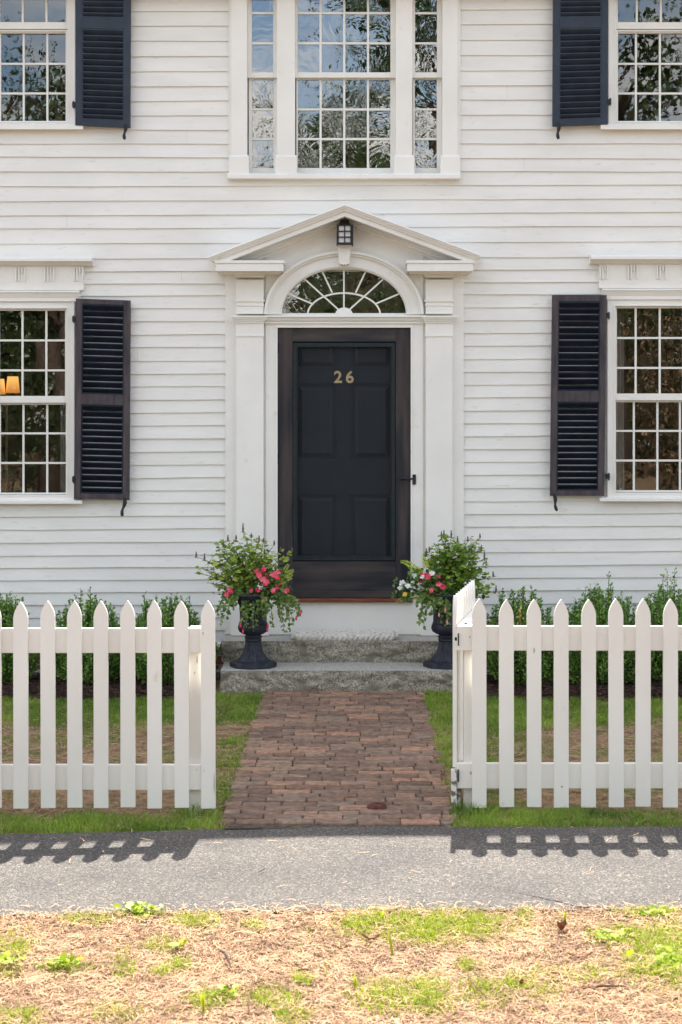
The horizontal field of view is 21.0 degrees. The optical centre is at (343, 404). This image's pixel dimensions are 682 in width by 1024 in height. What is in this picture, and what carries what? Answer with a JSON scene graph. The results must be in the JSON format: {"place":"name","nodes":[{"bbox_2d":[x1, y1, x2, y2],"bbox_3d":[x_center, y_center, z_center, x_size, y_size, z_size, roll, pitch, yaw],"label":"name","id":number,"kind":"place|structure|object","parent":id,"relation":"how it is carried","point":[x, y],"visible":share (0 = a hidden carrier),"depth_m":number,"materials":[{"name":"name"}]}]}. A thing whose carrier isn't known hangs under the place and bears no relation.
{"place":"outdoors","nodes":[
{"label":"outdoors","id":0,"kind":"place"},
{"bbox_2d":[218,690,455,828],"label":"brick path","id":1,"kind":"structure","parent":0,"point":[299,784],"depth_m":10.12,"materials":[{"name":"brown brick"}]},
{"bbox_2d":[367,802,386,809],"bbox_3d":[0.162,1.959,9.000,0.097,0.031,0.089,0,0,0],"label":"stone","id":2,"kind":"object","parent":1,"relation":"on","point":[377,805],"visible":1,"depth_m":8.97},
{"bbox_2d":[451,769,456,813],"bbox_3d":[0.538,1.891,8.995,0.025,0.223,0.040,0,0,0],"label":"old post","id":3,"kind":"object","parent":1,"relation":"on","point":[454,786],"visible":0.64,"depth_m":8.97,"materials":[{"name":"paint"}]},
{"bbox_2d":[0,826,681,917],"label":"sidewalk","id":4,"kind":"structure","parent":0,"point":[515,865],"depth_m":7.88,"materials":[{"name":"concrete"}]},
{"bbox_2d":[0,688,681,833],"bbox_3d":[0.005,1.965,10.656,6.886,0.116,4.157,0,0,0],"label":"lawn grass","id":5,"kind":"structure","parent":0,"point":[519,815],"depth_m":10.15,"materials":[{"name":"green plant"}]},
{"bbox_2d":[0,901,681,1023],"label":"verge","id":6,"kind":"structure","parent":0,"point":[276,964],"depth_m":6.48,"materials":[{"name":"green plant"}]},
{"bbox_2d":[112,901,163,916],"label":"broadleaf weed","id":7,"kind":"object","parent":6,"relation":"on","point":[136,907],"visible":1,"depth_m":7.21,"materials":[{"name":"green plant"}]},
{"bbox_2d":[198,990,204,1011],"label":"grass weed","id":8,"kind":"object","parent":6,"relation":"on","point":[202,997],"depth_m":6.02,"materials":[{"name":"plant"}]},
{"bbox_2d":[207,984,239,997],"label":"broadleaf weed","id":9,"kind":"object","parent":6,"relation":"on","point":[234,986],"visible":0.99,"depth_m":6.20,"materials":[{"name":"green plant"}]},
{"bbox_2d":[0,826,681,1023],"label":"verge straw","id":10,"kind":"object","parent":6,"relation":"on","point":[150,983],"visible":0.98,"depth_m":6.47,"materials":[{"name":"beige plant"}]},
{"bbox_2d":[0,950,24,964],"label":"broadleaf weed","id":11,"kind":"object","parent":10,"relation":"on","point":[4,957],"visible":1,"depth_m":6.55,"materials":[{"name":"green plant"}]},
{"bbox_2d":[46,950,83,966],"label":"broadleaf weed","id":12,"kind":"object","parent":10,"relation":"on","point":[63,959],"visible":1,"depth_m":6.52,"materials":[{"name":"green plant"}]},
{"bbox_2d":[169,937,186,946],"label":"broadleaf weed","id":13,"kind":"object","parent":10,"relation":"on","point":[172,944],"visible":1,"depth_m":6.73,"materials":[{"name":"green plant"}]},
{"bbox_2d":[219,949,230,967],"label":"twig","id":14,"kind":"object","parent":10,"relation":"on","point":[225,954],"visible":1,"depth_m":6.53,"materials":[{"name":"brown wood"}]},
{"bbox_2d":[247,980,262,1010],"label":"twig","id":15,"kind":"object","parent":10,"relation":"on","point":[253,983],"visible":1,"depth_m":6.15,"materials":[{"name":"wood"}]},
{"bbox_2d":[296,968,313,971],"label":"twig","id":16,"kind":"object","parent":10,"relation":"on","point":[303,969],"visible":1,"depth_m":6.42,"materials":[{"name":"wood"}]},
{"bbox_2d":[353,974,356,987],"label":"grass weed","id":17,"kind":"object","parent":10,"relation":"on","point":[355,982],"depth_m":6.25,"materials":[{"name":"plant"}]},
{"bbox_2d":[363,934,379,938],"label":"fallen leaf","id":18,"kind":"object","parent":10,"relation":"on","point":[371,936],"visible":1,"depth_m":6.81,"materials":[{"name":"brown plant"}]},
{"bbox_2d":[379,908,384,919],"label":"grass weed","id":19,"kind":"object","parent":10,"relation":"on","point":[382,913],"depth_m":7.07,"materials":[{"name":"plant"}]},
{"bbox_2d":[467,974,487,998],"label":"twig","id":20,"kind":"object","parent":10,"relation":"on","point":[476,986],"visible":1,"depth_m":6.19,"materials":[{"name":"wood"}]},
{"bbox_2d":[557,919,566,929],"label":"fallen leaf","id":21,"kind":"object","parent":10,"relation":"on","point":[561,925],"visible":1,"depth_m":6.91,"materials":[{"name":"brown plant"}]},
{"bbox_2d":[568,952,591,956],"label":"fallen leaf","id":22,"kind":"object","parent":10,"relation":"on","point":[575,955],"visible":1,"depth_m":6.58,"materials":[{"name":"brown plant"}]},
{"bbox_2d":[583,984,624,988],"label":"twig","id":23,"kind":"object","parent":10,"relation":"on","point":[600,986],"visible":1,"depth_m":6.22,"materials":[{"name":"wood"}]},
{"bbox_2d":[582,928,640,941],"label":"broadleaf weed","id":24,"kind":"object","parent":10,"relation":"on","point":[601,935],"visible":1,"depth_m":6.83,"materials":[{"name":"green plant"}]},
{"bbox_2d":[630,904,675,916],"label":"broadleaf weed","id":25,"kind":"object","parent":10,"relation":"on","point":[659,909],"visible":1,"depth_m":7.16,"materials":[{"name":"green plant"}]},
{"bbox_2d":[626,943,681,973],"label":"broadleaf weed","id":26,"kind":"object","parent":10,"relation":"on","point":[631,952],"visible":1,"depth_m":6.56,"materials":[{"name":"green plant"}]},
{"bbox_2d":[387,928,393,956],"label":"grass weed","id":27,"kind":"object","parent":6,"relation":"on","point":[390,942],"depth_m":6.62,"materials":[{"name":"green plant"}]},
{"bbox_2d":[0,677,681,833],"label":"ground","id":28,"kind":"structure","parent":0,"point":[231,730],"depth_m":10.34,"materials":[{"name":"green plant"}]},
{"bbox_2d":[2,677,173,700],"bbox_3d":[-3.965,1.976,12.952,6.070,0.041,1.095,0,0,0],"label":"mulch bed","id":29,"kind":"object","parent":28,"relation":"on","point":[92,695],"visible":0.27,"depth_m":12.61,"materials":[{"name":"soil"}]},
{"bbox_2d":[0,591,39,684],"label":"boxwood shrub","id":30,"kind":"object","parent":29,"relation":"on","point":[7,611],"visible":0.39,"depth_m":12.92,"materials":[{"name":"green plant"}]},
{"bbox_2d":[55,586,119,685],"bbox_3d":[-1.807,1.632,12.957,0.591,0.710,0.518,0,0,0],"label":"boxwood shrub","id":31,"kind":"object","parent":29,"relation":"on","point":[87,663],"visible":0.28,"depth_m":12.93,"materials":[{"name":"green plant"}]},
{"bbox_2d":[135,591,218,684],"bbox_3d":[-1.204,1.648,12.966,0.668,0.677,0.587,0,0,0],"label":"boxwood shrub","id":32,"kind":"object","parent":29,"relation":"on","point":[167,662],"visible":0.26,"depth_m":12.86,"materials":[{"name":"green plant"}]},
{"bbox_2d":[2,673,681,700],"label":"mulch chips","id":33,"kind":"object","parent":29,"relation":"on","point":[488,680],"visible":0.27,"depth_m":12.66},
{"bbox_2d":[0,600,215,814],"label":"picket fence","id":34,"kind":"object","parent":28,"relation":"on","point":[189,776],"visible":1,"depth_m":8.97,"materials":[{"name":"white paint"}]},
{"bbox_2d":[31,669,493,677],"bbox_3d":[0.000,1.960,13.428,14.000,0.045,0.136,0,0,0],"label":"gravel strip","id":35,"kind":"object","parent":28,"relation":"on","point":[217,673],"visible":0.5,"depth_m":13.36,"materials":[{"name":"grey gravel"}]},
{"bbox_2d":[219,662,452,693],"bbox_3d":[0.006,1.917,13.082,1.741,0.173,0.832,0,0,0],"label":"granite step","id":36,"kind":"object","parent":28,"relation":"on","point":[361,676],"visible":0.59,"depth_m":12.70,"materials":[{"name":"grey stone"}]},
{"bbox_2d":[230,594,276,669],"bbox_3d":[-0.631,1.573,12.900,0.305,0.515,0.305,0,0,22],"label":"garden urn","id":37,"kind":"object","parent":36,"relation":"on","point":[253,656],"visible":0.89,"depth_m":12.82,"materials":[{"name":"black metal"}]},
{"bbox_2d":[195,524,292,607],"bbox_3d":[-0.699,1.130,12.914,0.697,0.602,0.321,0,0,0],"label":"leafy flower plant","id":38,"kind":"object","parent":37,"relation":"in","point":[240,572],"visible":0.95,"depth_m":12.86,"materials":[{"name":"green plant"}]},
{"bbox_2d":[213,563,294,605],"bbox_3d":[-0.623,1.255,12.889,0.578,0.322,0.324,0,0,0],"label":"flowering plant","id":39,"kind":"object","parent":37,"relation":"in","point":[265,577],"visible":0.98,"depth_m":12.79,"materials":[{"name":"pink plant"}]},
{"bbox_2d":[214,591,302,633],"bbox_3d":[-0.592,1.432,12.780,0.618,0.306,0.124,0,0,0],"label":"trailing plant","id":40,"kind":"object","parent":37,"relation":"in","point":[292,602],"visible":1,"depth_m":12.78,"materials":[{"name":"green plant"}]},
{"bbox_2d":[267,563,292,593],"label":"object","id":41,"kind":"object","parent":37,"relation":"on","point":[286,575],"visible":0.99,"depth_m":12.84,"materials":[{"name":"green plant"}]},
{"bbox_2d":[220,635,438,661],"bbox_3d":[0.006,1.757,13.289,1.778,0.153,0.419,0,0,0],"label":"granite step","id":42,"kind":"object","parent":36,"relation":"on","point":[400,648],"visible":0.61,"depth_m":13.11,"materials":[{"name":"grey stone"}]},
{"bbox_2d":[291,630,398,640],"bbox_3d":[0.008,1.663,13.276,0.773,0.057,0.279,0,0,0],"label":"door mat","id":43,"kind":"object","parent":42,"relation":"on","point":[344,635],"depth_m":13.15,"materials":[{"name":"fabric"}]},
{"bbox_2d":[423,594,455,669],"bbox_3d":[0.722,1.573,12.900,0.305,0.515,0.305,0,0,22],"label":"garden urn","id":44,"kind":"object","parent":36,"relation":"on","point":[442,658],"visible":0.62,"depth_m":12.82,"materials":[{"name":"black metal"}]},
{"bbox_2d":[395,555,438,601],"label":"fern","id":45,"kind":"object","parent":44,"relation":"in","point":[418,572],"visible":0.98,"depth_m":12.84,"materials":[{"name":"green plant"}]},
{"bbox_2d":[391,567,464,602],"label":"flowering plant","id":46,"kind":"object","parent":44,"relation":"in","point":[426,574],"visible":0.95,"depth_m":12.79,"materials":[{"name":"pink plant"}]},
{"bbox_2d":[415,588,451,629],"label":"trailing plant","id":47,"kind":"object","parent":44,"relation":"in","point":[422,599],"visible":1,"depth_m":12.77,"materials":[{"name":"green plant"}]},
{"bbox_2d":[423,530,496,599],"bbox_3d":[0.814,1.128,12.899,0.531,0.493,0.315,0,0,0],"label":"leafy flower plant","id":48,"kind":"object","parent":44,"relation":"in","point":[454,569],"visible":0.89,"depth_m":12.85,"materials":[{"name":"green plant"}]},
{"bbox_2d":[0,0,681,676],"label":"clapboard house","id":49,"kind":"structure","parent":28,"relation":"on","point":[212,328],"depth_m":13.49,"materials":[{"name":"white paint"}]},
{"bbox_2d":[0,0,83,129],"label":"window","id":50,"kind":"structure","parent":49,"relation":"in","point":[68,27],"depth_m":13.50,"materials":[{"name":"white paint"}]},
{"bbox_2d":[0,257,93,503],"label":"window","id":51,"kind":"structure","parent":49,"relation":"in","point":[46,284],"depth_m":13.46,"materials":[{"name":"white paint"}]},
{"bbox_2d":[60,390,65,491],"bbox_3d":[-2.078,0.281,13.720,0.062,0.780,0.024,0,0,0],"label":"curtain","id":52,"kind":"object","parent":49,"relation":"hanging from","point":[62,447],"visible":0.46,"depth_m":13.72,"materials":[{"name":"white fabric"}]},
{"bbox_2d":[227,0,459,179],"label":"window","id":53,"kind":"structure","parent":49,"relation":"in","point":[285,75],"depth_m":13.45,"materials":[{"name":"white paint"}]},
{"bbox_2d":[293,342,395,560],"bbox_3d":[0.004,0.450,13.562,0.829,1.900,0.056,0,0,0],"label":"inner door","id":54,"kind":"structure","parent":49,"relation":"in","point":[344,393],"depth_m":13.55,"materials":[{"name":"paint"}]},
{"bbox_2d":[337,218,352,245],"bbox_3d":[0.011,-1.252,13.374,0.120,0.205,0.161,0,0,0],"label":"wall lantern","id":55,"kind":"object","parent":49,"relation":"attached to","point":[344,231],"depth_m":13.31,"materials":[{"name":"black metal"}]},
{"bbox_2d":[278,328,412,597],"bbox_3d":[0.007,0.426,13.468,0.995,1.970,0.074,0,0,0],"label":"screen door","id":56,"kind":"structure","parent":49,"relation":"in","point":[310,579],"depth_m":13.47,"materials":[{"name":"paint"}]},
{"bbox_2d":[616,308,623,489],"bbox_3d":[2.058,-0.031,13.720,0.072,1.405,0.024,0,0,0],"label":"curtain","id":57,"kind":"object","parent":49,"relation":"hanging from","point":[620,414],"depth_m":13.72,"materials":[{"name":"fabric"}]},
{"bbox_2d":[589,255,681,500],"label":"window","id":58,"kind":"structure","parent":49,"relation":"in","point":[627,281],"depth_m":13.46,"materials":[{"name":"white paint"}]},
{"bbox_2d":[600,0,681,129],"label":"window","id":59,"kind":"structure","parent":49,"relation":"in","point":[615,27],"depth_m":13.50,"materials":[{"name":"white paint"}]},
{"bbox_2d":[0,696,681,833],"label":"dry straw","id":60,"kind":"object","parent":28,"relation":"on","point":[447,791],"visible":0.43,"depth_m":10.28,"materials":[{"name":"beige plant"}]},
{"bbox_2d":[457,598,681,810],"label":"picket fence","id":61,"kind":"object","parent":28,"relation":"on","point":[588,774],"visible":1,"depth_m":8.97,"materials":[{"name":"white paint"}]},
{"bbox_2d":[453,580,474,804],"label":"garden gate","id":62,"kind":"structure","parent":61,"relation":"attached to","point":[463,602],"depth_m":9.12,"materials":[{"name":"white paint"}]},
{"bbox_2d":[486,677,681,700],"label":"mulch bed","id":63,"kind":"object","parent":28,"relation":"on","point":[570,690],"visible":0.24,"depth_m":12.62,"materials":[{"name":"soil"}]},
{"bbox_2d":[486,613,498,624],"bbox_3d":[1.010,1.707,12.650,0.120,0.553,0.010,0,0,0],"label":"iron scroll","id":64,"kind":"object","parent":63,"relation":"on","point":[490,618],"visible":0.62,"depth_m":12.65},
{"bbox_2d":[486,585,553,686],"bbox_3d":[1.270,1.624,12.943,0.609,0.734,0.544,0,0,0],"label":"boxwood shrub","id":65,"kind":"object","parent":63,"relation":"on","point":[520,666],"visible":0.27,"depth_m":12.88,"materials":[{"name":"green plant"}]},
{"bbox_2d":[553,571,636,685],"bbox_3d":[1.806,1.581,12.994,0.701,0.812,0.577,0,0,0],"label":"boxwood shrub","id":66,"kind":"object","parent":63,"relation":"on","point":[598,600],"visible":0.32,"depth_m":12.87,"materials":[{"name":"green plant"}]},
{"bbox_2d":[626,567,681,683],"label":"boxwood shrub","id":67,"kind":"object","parent":63,"relation":"on","point":[658,605],"visible":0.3,"depth_m":12.89,"materials":[{"name":"green plant"}]},
{"bbox_3d":[-2.687,1.543,14.700,0.800,0.320,0.500,0,0,0],"label":"side table","id":68,"kind":"object","parent":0,"visible":0},
{"bbox_2d":[0,376,19,491],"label":"table lamp","id":69,"kind":"object","parent":68,"relation":"on","point":[12,385],"visible":0.51,"depth_m":14.69,"materials":[{"name":"brown"}]}
]}

